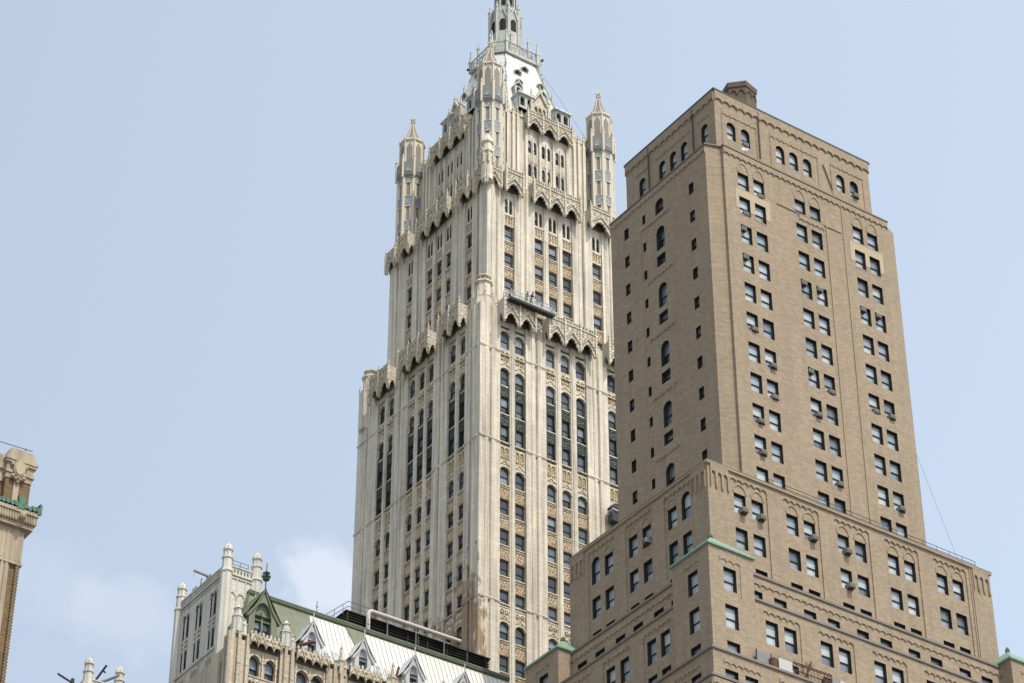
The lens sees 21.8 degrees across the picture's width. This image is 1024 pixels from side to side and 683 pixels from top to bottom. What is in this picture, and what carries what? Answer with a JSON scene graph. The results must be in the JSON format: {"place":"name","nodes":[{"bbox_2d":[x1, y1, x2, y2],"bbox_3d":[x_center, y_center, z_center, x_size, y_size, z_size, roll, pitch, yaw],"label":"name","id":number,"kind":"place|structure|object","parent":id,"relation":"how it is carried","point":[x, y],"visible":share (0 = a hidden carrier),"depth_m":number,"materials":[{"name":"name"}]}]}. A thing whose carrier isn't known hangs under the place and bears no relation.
{"place":"outdoors","nodes":[
{"label":"outdoors","id":0,"kind":"place"},
{"bbox_2d":[0,0,1023,682],"label":"sky","id":1,"kind":"structure","parent":0,"point":[198,197],"materials":[{"name":"blue"}]},
{"label":"ground","id":2,"kind":"structure","parent":0,"visible":0},
{"bbox_2d":[0,448,42,682],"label":"ornate tower","id":3,"kind":"structure","parent":2,"relation":"on","point":[19,516],"depth_m":230.27,"materials":[{"name":"stone"}]},
{"bbox_2d":[80,657,124,682],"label":"end tower","id":4,"kind":"structure","parent":2,"relation":"on","point":[88,671],"depth_m":260.16,"materials":[{"name":"stone"}]},
{"bbox_2d":[168,543,262,682],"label":"end tower","id":5,"kind":"structure","parent":2,"relation":"on","point":[204,613],"depth_m":247.47,"materials":[{"name":"stone"}]},
{"bbox_2d":[187,563,509,682],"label":"mansard wing","id":6,"kind":"structure","parent":2,"relation":"on","point":[268,638],"depth_m":246.89,"materials":[{"name":"stone"}]},
{"bbox_2d":[249,657,256,675],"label":"window","id":7,"kind":"structure","parent":6,"relation":"in","point":[252,663],"depth_m":239.77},
{"bbox_2d":[264,663,272,681],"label":"window","id":8,"kind":"structure","parent":6,"relation":"in","point":[268,673],"depth_m":240.48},
{"bbox_2d":[296,673,414,682],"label":"windows","id":9,"kind":"structure","parent":6,"relation":"in","point":[300,678],"depth_m":242.48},
{"bbox_2d":[351,0,617,682],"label":"gothic skyscraper","id":10,"kind":"structure","parent":2,"relation":"on","point":[486,497],"depth_m":306.70,"materials":[{"name":"stone"}]},
{"bbox_2d":[374,142,597,633],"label":"windows","id":11,"kind":"structure","parent":10,"relation":"in","point":[450,548],"depth_m":310.37,"materials":[{"name":"black glass"}]},
{"bbox_2d":[499,623,507,640],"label":"window","id":12,"kind":"structure","parent":10,"relation":"in","point":[503,629],"depth_m":280.87,"materials":[{"name":"grey glass"}]},
{"bbox_2d":[499,656,507,672],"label":"window","id":13,"kind":"structure","parent":10,"relation":"in","point":[503,662],"depth_m":278.58,"materials":[{"name":"grey glass"}]},
{"bbox_2d":[500,468,507,484],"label":"window","id":14,"kind":"structure","parent":10,"relation":"in","point":[503,472],"depth_m":292.42,"materials":[{"name":"grey glass"}]},
{"bbox_2d":[500,369,507,385],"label":"window","id":15,"kind":"structure","parent":10,"relation":"in","point":[503,373],"depth_m":300.23,"materials":[{"name":"grey glass"}]},
{"bbox_2d":[500,332,507,349],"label":"window","id":16,"kind":"structure","parent":10,"relation":"in","point":[503,336],"depth_m":303.25,"materials":[{"name":"grey glass"}]},
{"bbox_2d":[501,426,506,441],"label":"window","id":17,"kind":"structure","parent":10,"relation":"in","point":[503,429],"depth_m":295.72,"materials":[{"name":"grey glass"}]},
{"bbox_2d":[500,560,507,576],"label":"window","id":18,"kind":"structure","parent":10,"relation":"in","point":[503,565],"depth_m":285.50,"materials":[{"name":"grey glass"}]},
{"bbox_2d":[500,590,507,606],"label":"window","id":19,"kind":"structure","parent":10,"relation":"in","point":[503,595],"depth_m":283.35,"materials":[{"name":"grey glass"}]},
{"bbox_2d":[501,397,506,413],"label":"window","id":20,"kind":"structure","parent":10,"relation":"in","point":[503,401],"depth_m":297.97,"materials":[{"name":"grey glass"}]},
{"bbox_2d":[500,529,507,545],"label":"window","id":21,"kind":"structure","parent":10,"relation":"in","point":[503,534],"depth_m":287.81,"materials":[{"name":"grey glass"}]},
{"bbox_2d":[500,499,507,515],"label":"window","id":22,"kind":"structure","parent":10,"relation":"in","point":[503,504],"depth_m":290.07,"materials":[{"name":"grey glass"}]},
{"bbox_2d":[504,254,511,267],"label":"window","id":23,"kind":"structure","parent":10,"relation":"in","point":[507,259],"depth_m":314.64,"materials":[{"name":"glass"}]},
{"bbox_2d":[504,228,511,241],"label":"window","id":24,"kind":"structure","parent":10,"relation":"in","point":[507,233],"depth_m":316.87,"materials":[{"name":"glass"}]},
{"bbox_2d":[515,474,522,490],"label":"window","id":25,"kind":"structure","parent":10,"relation":"in","point":[518,478],"depth_m":293.35,"materials":[{"name":"glass"}]},
{"bbox_2d":[515,375,522,391],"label":"window","id":26,"kind":"structure","parent":10,"relation":"in","point":[518,379],"depth_m":301.18,"materials":[{"name":"glass"}]},
{"bbox_2d":[515,338,522,355],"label":"window","id":27,"kind":"structure","parent":10,"relation":"in","point":[518,343],"depth_m":304.18,"materials":[{"name":"glass"}]},
{"bbox_2d":[516,403,521,419],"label":"window","id":28,"kind":"structure","parent":10,"relation":"in","point":[518,407],"depth_m":298.91,"materials":[{"name":"grey glass"}]},
{"bbox_2d":[515,535,522,550],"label":"window","id":29,"kind":"structure","parent":10,"relation":"in","point":[518,540],"depth_m":288.66,"materials":[{"name":"glass"}]},
{"bbox_2d":[515,505,522,520],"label":"window","id":30,"kind":"structure","parent":10,"relation":"in","point":[518,510],"depth_m":290.96,"materials":[{"name":"grey glass"}]},
{"bbox_2d":[515,628,523,645],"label":"window","id":31,"kind":"structure","parent":10,"relation":"in","point":[519,635],"depth_m":281.83,"materials":[{"name":"grey glass"}]},
{"bbox_2d":[515,661,523,678],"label":"window","id":32,"kind":"structure","parent":10,"relation":"in","point":[519,667],"depth_m":279.50,"materials":[{"name":"grey glass"}]},
{"bbox_2d":[515,565,523,582],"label":"window","id":33,"kind":"structure","parent":10,"relation":"in","point":[519,571],"depth_m":286.41,"materials":[{"name":"grey glass"}]},
{"bbox_2d":[515,596,523,612],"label":"window","id":34,"kind":"structure","parent":10,"relation":"in","point":[519,602],"depth_m":284.32,"materials":[{"name":"grey glass"}]},
{"bbox_2d":[507,246,555,318],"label":"work platform","id":35,"kind":"structure","parent":10,"relation":"hanging from","point":[528,305],"depth_m":305.74,"materials":[{"name":"metal"}]},
{"bbox_2d":[546,387,553,404],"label":"window","id":36,"kind":"structure","parent":10,"relation":"in","point":[549,392],"depth_m":303.18,"materials":[{"name":"grey glass"}]},
{"bbox_2d":[546,351,553,368],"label":"window","id":37,"kind":"structure","parent":10,"relation":"in","point":[549,356],"depth_m":306.15,"materials":[{"name":"grey glass"}]},
{"bbox_2d":[547,416,552,431],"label":"window","id":38,"kind":"structure","parent":10,"relation":"in","point":[549,419],"depth_m":300.82,"materials":[{"name":"grey glass"}]},
{"bbox_2d":[547,486,554,502],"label":"window","id":39,"kind":"structure","parent":10,"relation":"in","point":[550,490],"depth_m":295.32,"materials":[{"name":"grey glass"}]},
{"bbox_2d":[547,517,554,532],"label":"window","id":40,"kind":"structure","parent":10,"relation":"in","point":[550,522],"depth_m":292.92,"materials":[{"name":"grey glass"}]},
{"bbox_2d":[548,577,555,593],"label":"window","id":41,"kind":"structure","parent":10,"relation":"in","point":[551,582],"depth_m":288.45,"materials":[{"name":"grey glass"}]},
{"bbox_2d":[548,607,555,623],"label":"window","id":42,"kind":"structure","parent":10,"relation":"in","point":[551,612],"depth_m":286.27,"materials":[{"name":"grey glass"}]},
{"bbox_2d":[548,547,555,562],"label":"window","id":43,"kind":"structure","parent":10,"relation":"in","point":[551,552],"depth_m":290.71,"materials":[{"name":"grey glass"}]},
{"bbox_2d":[561,357,567,373],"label":"window","id":44,"kind":"structure","parent":10,"relation":"in","point":[564,362],"depth_m":307.12,"materials":[{"name":"grey glass"}]},
{"bbox_2d":[561,393,568,410],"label":"window","id":45,"kind":"structure","parent":10,"relation":"in","point":[564,398],"depth_m":304.14,"materials":[{"name":"grey glass"}]},
{"bbox_2d":[562,422,567,437],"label":"window","id":46,"kind":"structure","parent":10,"relation":"in","point":[564,425],"depth_m":301.85,"materials":[{"name":"grey glass"}]},
{"bbox_2d":[562,492,569,508],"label":"window","id":47,"kind":"structure","parent":10,"relation":"in","point":[565,496],"depth_m":296.30,"materials":[{"name":"grey glass"}]},
{"bbox_2d":[564,583,569,598],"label":"window","id":48,"kind":"structure","parent":10,"relation":"in","point":[566,586],"depth_m":289.36,"materials":[{"name":"grey glass"}]},
{"bbox_2d":[563,523,570,538],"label":"window","id":49,"kind":"structure","parent":10,"relation":"in","point":[566,528],"depth_m":293.92,"materials":[{"name":"grey glass"}]},
{"bbox_2d":[563,304,570,317],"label":"window","id":50,"kind":"structure","parent":10,"relation":"in","point":[566,309],"depth_m":316.33,"materials":[{"name":"grey glass"}]},
{"bbox_2d":[575,363,582,380],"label":"window","id":51,"kind":"structure","parent":10,"relation":"in","point":[579,369],"depth_m":308.10,"materials":[{"name":"grey glass"}]},
{"bbox_2d":[576,399,583,416],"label":"window","id":52,"kind":"structure","parent":10,"relation":"in","point":[579,404],"depth_m":305.11,"materials":[{"name":"grey glass"}]},
{"bbox_2d":[578,497,585,514],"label":"window","id":53,"kind":"structure","parent":10,"relation":"in","point":[581,502],"depth_m":297.31,"materials":[{"name":"grey glass"}]},
{"bbox_2d":[578,528,585,544],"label":"window","id":54,"kind":"structure","parent":10,"relation":"in","point":[581,533],"depth_m":294.93,"materials":[{"name":"grey glass"}]},
{"bbox_2d":[607,376,614,393],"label":"window","id":55,"kind":"structure","parent":10,"relation":"in","point":[610,381],"depth_m":310.18,"materials":[{"name":"grey glass"}]},
{"bbox_2d":[608,412,615,429],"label":"window","id":56,"kind":"structure","parent":10,"relation":"in","point":[611,417],"depth_m":307.20,"materials":[{"name":"grey glass"}]},
{"bbox_2d":[523,80,1023,682],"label":"brick tower","id":57,"kind":"structure","parent":2,"relation":"on","point":[709,584],"depth_m":247.00,"materials":[{"name":"brick"}]},
{"bbox_2d":[594,558,599,582],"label":"window","id":58,"kind":"structure","parent":57,"relation":"in","point":[597,564],"depth_m":242.66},
{"bbox_2d":[607,503,618,524],"bbox_3d":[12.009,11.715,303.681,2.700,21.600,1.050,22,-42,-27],"label":"hooded gondola","id":59,"kind":"object","parent":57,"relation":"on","point":[613,515],"visible":0.47,"depth_m":297.24,"materials":[{"name":"metal"}]},
{"bbox_2d":[623,659,629,681],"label":"window","id":60,"kind":"structure","parent":57,"relation":"in","point":[626,675],"depth_m":227.85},
{"bbox_2d":[650,640,656,663],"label":"window","id":61,"kind":"structure","parent":57,"relation":"in","point":[653,654],"depth_m":225.30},
{"bbox_2d":[663,631,670,655],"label":"window","id":62,"kind":"structure","parent":57,"relation":"in","point":[667,649],"depth_m":224.04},
{"bbox_2d":[664,342,669,365],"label":"window","id":63,"kind":"structure","parent":57,"relation":"in","point":[666,349],"depth_m":254.18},
{"bbox_2d":[666,402,672,425],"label":"window","id":64,"kind":"structure","parent":57,"relation":"in","point":[669,419],"depth_m":250.12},
{"bbox_2d":[669,464,674,484],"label":"window","id":65,"kind":"structure","parent":57,"relation":"in","point":[672,469],"depth_m":246.12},
{"bbox_2d":[684,493,690,518],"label":"window","id":66,"kind":"structure","parent":57,"relation":"in","point":[687,506],"depth_m":233.76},
{"bbox_2d":[690,572,697,595],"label":"window","id":67,"kind":"structure","parent":57,"relation":"in","point":[694,578],"depth_m":223.22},
{"bbox_2d":[692,609,699,632],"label":"window","id":68,"kind":"structure","parent":57,"relation":"in","point":[695,616],"depth_m":221.11,"materials":[{"name":"glass"}]},
{"bbox_2d":[723,569,734,592],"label":"window","id":69,"kind":"structure","parent":57,"relation":"in","point":[728,575],"depth_m":222.68,"materials":[{"name":"glass"}]},
{"bbox_2d":[725,606,736,629],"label":"window","id":70,"kind":"structure","parent":57,"relation":"in","point":[730,612],"depth_m":220.57,"materials":[{"name":"glass"}]},
{"bbox_2d":[734,495,743,512],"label":"window","id":71,"kind":"structure","parent":57,"relation":"in","point":[738,501],"depth_m":233.19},
{"bbox_2d":[736,529,745,549],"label":"window","id":72,"kind":"structure","parent":57,"relation":"in","point":[740,536],"depth_m":230.98,"materials":[{"name":"glass"}]},
{"bbox_2d":[746,313,755,328],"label":"window","id":73,"kind":"structure","parent":57,"relation":"in","point":[751,320],"depth_m":250.67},
{"bbox_2d":[748,343,758,362],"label":"window","id":74,"kind":"structure","parent":57,"relation":"in","point":[753,350],"depth_m":248.47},
{"bbox_2d":[750,374,760,393],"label":"window","id":75,"kind":"structure","parent":57,"relation":"in","point":[755,381],"depth_m":246.42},
{"bbox_2d":[751,501,760,519],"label":"window","id":76,"kind":"structure","parent":57,"relation":"in","point":[756,508],"depth_m":234.11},
{"bbox_2d":[752,405,761,421],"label":"window","id":77,"kind":"structure","parent":57,"relation":"in","point":[757,412],"depth_m":244.50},
{"bbox_2d":[754,536,763,556],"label":"window","id":78,"kind":"structure","parent":57,"relation":"in","point":[758,543],"depth_m":231.89,"materials":[{"name":"glass"}]},
{"bbox_2d":[754,436,763,452],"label":"window","id":79,"kind":"structure","parent":57,"relation":"in","point":[759,443],"depth_m":242.42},
{"bbox_2d":[756,468,766,481],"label":"window","id":80,"kind":"structure","parent":57,"relation":"in","point":[761,475],"depth_m":240.48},
{"bbox_2d":[755,648,771,663],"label":"grey panel","id":81,"kind":"object","parent":57,"relation":"on","point":[764,657],"visible":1,"depth_m":219.43,"materials":[{"name":"metal"}]},
{"bbox_2d":[542,124,989,682],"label":"windows","id":82,"kind":"structure","parent":57,"relation":"in","point":[761,241],"depth_m":257.68,"materials":[{"name":"glass"}]},
{"bbox_2d":[763,321,772,339],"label":"window","id":83,"kind":"structure","parent":57,"relation":"in","point":[767,327],"depth_m":251.40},
{"bbox_2d":[765,351,773,366],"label":"window","id":84,"kind":"structure","parent":57,"relation":"in","point":[769,357],"depth_m":249.51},
{"bbox_2d":[766,622,776,646],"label":"window","id":85,"kind":"structure","parent":57,"relation":"in","point":[770,629],"depth_m":222.84,"materials":[{"name":"glass"}]},
{"bbox_2d":[767,381,776,397],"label":"window","id":86,"kind":"structure","parent":57,"relation":"in","point":[771,387],"depth_m":247.45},
{"bbox_2d":[769,412,778,431],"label":"window","id":87,"kind":"structure","parent":57,"relation":"in","point":[774,422],"depth_m":245.28,"materials":[{"name":"glass"}]},
{"bbox_2d":[771,443,781,463],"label":"window","id":88,"kind":"structure","parent":57,"relation":"in","point":[776,450],"depth_m":243.19,"materials":[{"name":"glass"}]},
{"bbox_2d":[778,656,792,672],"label":"white panel","id":89,"kind":"object","parent":57,"relation":"on","point":[785,664],"visible":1,"depth_m":220.19,"materials":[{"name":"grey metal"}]},
{"bbox_2d":[784,629,794,653],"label":"window","id":90,"kind":"structure","parent":57,"relation":"in","point":[789,636],"depth_m":223.77,"materials":[{"name":"glass"}]},
{"bbox_2d":[786,515,796,535],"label":"window","id":91,"kind":"structure","parent":57,"relation":"in","point":[791,522],"depth_m":235.83,"materials":[{"name":"glass"}]},
{"bbox_2d":[789,550,798,570],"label":"window","id":92,"kind":"structure","parent":57,"relation":"in","point":[793,556],"depth_m":233.76,"materials":[{"name":"glass"}]},
{"bbox_2d":[804,522,812,539],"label":"window","id":93,"kind":"structure","parent":57,"relation":"in","point":[808,529],"depth_m":236.86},
{"bbox_2d":[806,557,816,576],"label":"window","id":94,"kind":"structure","parent":57,"relation":"in","point":[811,564],"depth_m":234.68,"materials":[{"name":"glass"}]},
{"bbox_2d":[793,661,831,682],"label":"fire stair","id":95,"kind":"object","parent":57,"relation":"on","point":[808,669],"visible":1,"depth_m":221.50,"materials":[{"name":"metal"}]},
{"bbox_2d":[810,399,819,415],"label":"window","id":96,"kind":"structure","parent":57,"relation":"in","point":[815,407],"depth_m":249.87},
{"bbox_2d":[813,430,822,449],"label":"window","id":97,"kind":"structure","parent":57,"relation":"in","point":[817,436],"depth_m":247.69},
{"bbox_2d":[815,461,825,481],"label":"window","id":98,"kind":"structure","parent":57,"relation":"in","point":[820,469],"depth_m":245.64,"materials":[{"name":"glass"}]},
{"bbox_2d":[821,643,831,666],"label":"window","id":99,"kind":"structure","parent":57,"relation":"in","point":[825,649],"depth_m":225.58,"materials":[{"name":"glass"}]},
{"bbox_2d":[826,406,835,424],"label":"window","id":100,"kind":"structure","parent":57,"relation":"in","point":[831,417],"depth_m":250.67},
{"bbox_2d":[829,437,838,455],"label":"window","id":101,"kind":"structure","parent":57,"relation":"in","point":[833,443],"depth_m":248.60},
{"bbox_2d":[832,468,840,484],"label":"window","id":102,"kind":"structure","parent":57,"relation":"in","point":[836,475],"depth_m":246.66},
{"bbox_2d":[838,536,846,553],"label":"window","id":103,"kind":"structure","parent":57,"relation":"in","point":[842,543],"depth_m":238.72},
{"bbox_2d":[839,649,849,673],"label":"window","id":104,"kind":"structure","parent":57,"relation":"in","point":[843,656],"depth_m":226.51,"materials":[{"name":"glass"}]},
{"bbox_2d":[840,570,849,587],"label":"window","id":105,"kind":"structure","parent":57,"relation":"in","point":[845,577],"depth_m":236.58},
{"bbox_2d":[855,543,864,562],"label":"window","id":106,"kind":"structure","parent":57,"relation":"in","point":[859,549],"depth_m":239.48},
{"bbox_2d":[858,577,867,596],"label":"window","id":107,"kind":"structure","parent":57,"relation":"in","point":[862,583],"depth_m":237.39,"materials":[{"name":"glass"}]},
{"bbox_2d":[874,456,883,474],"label":"window","id":108,"kind":"structure","parent":57,"relation":"in","point":[879,466],"depth_m":251.16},
{"bbox_2d":[874,662,884,682],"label":"window","id":109,"kind":"structure","parent":57,"relation":"in","point":[879,669],"depth_m":228.40,"materials":[{"name":"glass"}]},
{"bbox_2d":[877,487,886,505],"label":"window","id":110,"kind":"structure","parent":57,"relation":"in","point":[882,497],"depth_m":249.08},
{"bbox_2d":[888,556,897,575],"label":"window","id":111,"kind":"structure","parent":57,"relation":"in","point":[892,563],"depth_m":241.30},
{"bbox_2d":[891,590,900,609],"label":"window","id":112,"kind":"structure","parent":57,"relation":"in","point":[896,603],"depth_m":239.22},
{"bbox_2d":[892,669,901,682],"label":"window","id":113,"kind":"structure","parent":57,"relation":"in","point":[896,675],"depth_m":229.52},
{"bbox_2d":[893,493,901,509],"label":"window","id":114,"kind":"structure","parent":57,"relation":"in","point":[897,499],"depth_m":250.12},
{"bbox_2d":[904,562,913,581],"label":"window","id":115,"kind":"structure","parent":57,"relation":"in","point":[909,575],"depth_m":242.22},
{"bbox_2d":[907,596,917,615],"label":"window","id":116,"kind":"structure","parent":57,"relation":"in","point":[912,605],"depth_m":240.13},
{"bbox_2d":[936,575,945,593],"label":"window","id":117,"kind":"structure","parent":57,"relation":"in","point":[940,580],"depth_m":244.03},
{"bbox_2d":[940,609,949,628],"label":"window","id":118,"kind":"structure","parent":57,"relation":"in","point":[945,622],"depth_m":241.95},
{"bbox_2d":[952,581,961,600],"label":"window","id":119,"kind":"structure","parent":57,"relation":"in","point":[956,586],"depth_m":244.98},
{"bbox_2d":[956,615,965,634],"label":"window","id":120,"kind":"structure","parent":57,"relation":"in","point":[960,620],"depth_m":242.84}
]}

